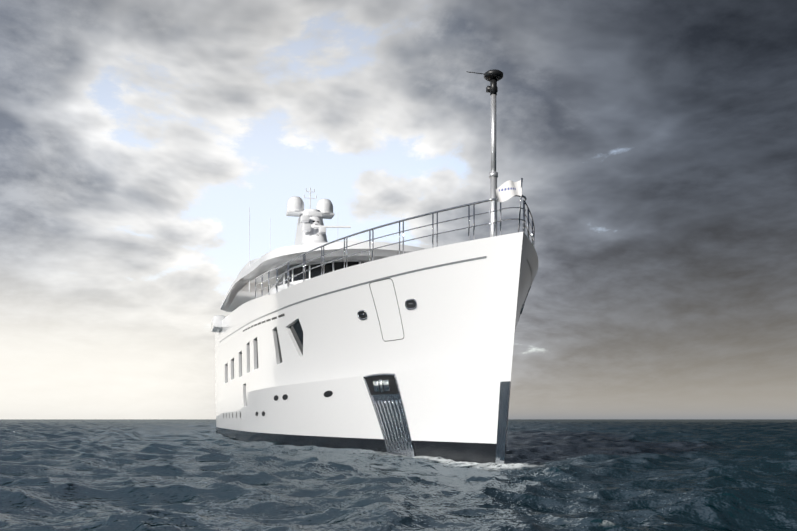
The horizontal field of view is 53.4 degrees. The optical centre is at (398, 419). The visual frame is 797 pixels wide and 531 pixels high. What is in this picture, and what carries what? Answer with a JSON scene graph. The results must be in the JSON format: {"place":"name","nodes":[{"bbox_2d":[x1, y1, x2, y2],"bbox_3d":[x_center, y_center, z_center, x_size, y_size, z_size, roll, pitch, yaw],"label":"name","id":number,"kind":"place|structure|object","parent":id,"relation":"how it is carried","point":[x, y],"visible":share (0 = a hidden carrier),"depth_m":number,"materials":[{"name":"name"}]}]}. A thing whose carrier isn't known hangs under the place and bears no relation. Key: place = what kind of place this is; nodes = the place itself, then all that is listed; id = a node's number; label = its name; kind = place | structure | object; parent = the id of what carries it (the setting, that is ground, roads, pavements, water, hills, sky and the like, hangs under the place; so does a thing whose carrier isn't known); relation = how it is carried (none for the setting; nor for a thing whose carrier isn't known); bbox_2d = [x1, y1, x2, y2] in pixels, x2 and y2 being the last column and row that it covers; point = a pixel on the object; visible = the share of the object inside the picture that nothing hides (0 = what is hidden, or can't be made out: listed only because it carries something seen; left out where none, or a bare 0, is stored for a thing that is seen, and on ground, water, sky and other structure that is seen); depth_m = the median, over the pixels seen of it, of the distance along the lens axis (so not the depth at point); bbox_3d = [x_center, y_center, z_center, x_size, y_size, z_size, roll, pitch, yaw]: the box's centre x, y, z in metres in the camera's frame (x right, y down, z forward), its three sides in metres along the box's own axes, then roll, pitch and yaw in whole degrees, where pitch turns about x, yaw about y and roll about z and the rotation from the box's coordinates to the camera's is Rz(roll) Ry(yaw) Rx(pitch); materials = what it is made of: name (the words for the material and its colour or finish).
{"place":"outdoors","nodes":[
{"label":"outdoors","id":0,"kind":"place"},
{"bbox_2d":[219,256,531,463],"bbox_3d":[-3.116,-2.025,41.481,9.416,7.686,42.613,0,0,-17],"label":"hull trim","id":1,"kind":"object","parent":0,"point":[383,389],"visible":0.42,"depth_m":25.44,"materials":[{"name":"grey metal"}]},
{"bbox_2d":[0,421,796,530],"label":"sea","id":2,"kind":"structure","parent":0,"point":[546,476],"depth_m":14.06,"materials":[{"name":"blue liquid"}]},
{"bbox_2d":[215,232,538,462],"bbox_3d":[-4.750,-2.164,46.952,9.500,10.700,55.564,0,0,-17],"label":"hull","id":3,"kind":"object","parent":2,"relation":"in","point":[447,359],"depth_m":24.75,"materials":[{"name":"white paint"}]},
{"bbox_2d":[211,188,424,331],"bbox_3d":[-4.888,-9.214,47.414,10.700,10.800,33.800,0,0,-17],"label":"superstructure","id":4,"kind":"object","parent":3,"relation":"on","point":[311,232],"visible":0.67,"depth_m":38.47,"materials":[{"name":"white metal"}]},
{"bbox_2d":[255,69,534,298],"bbox_3d":[0.375,-6.759,29.794,9.240,5.890,19.633,0,0,-17],"label":"rail pole","id":5,"kind":"object","parent":3,"relation":"on","point":[506,190],"visible":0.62,"depth_m":22.09,"materials":[{"name":"silver metal"}]},
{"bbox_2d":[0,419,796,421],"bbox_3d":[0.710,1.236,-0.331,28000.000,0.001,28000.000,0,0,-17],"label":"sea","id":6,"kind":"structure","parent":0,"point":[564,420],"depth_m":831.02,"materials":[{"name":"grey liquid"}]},
{"bbox_2d":[0,0,796,418],"label":"sky","id":7,"kind":"structure","parent":0,"point":[652,144],"materials":[{"name":"grey"}]}
]}

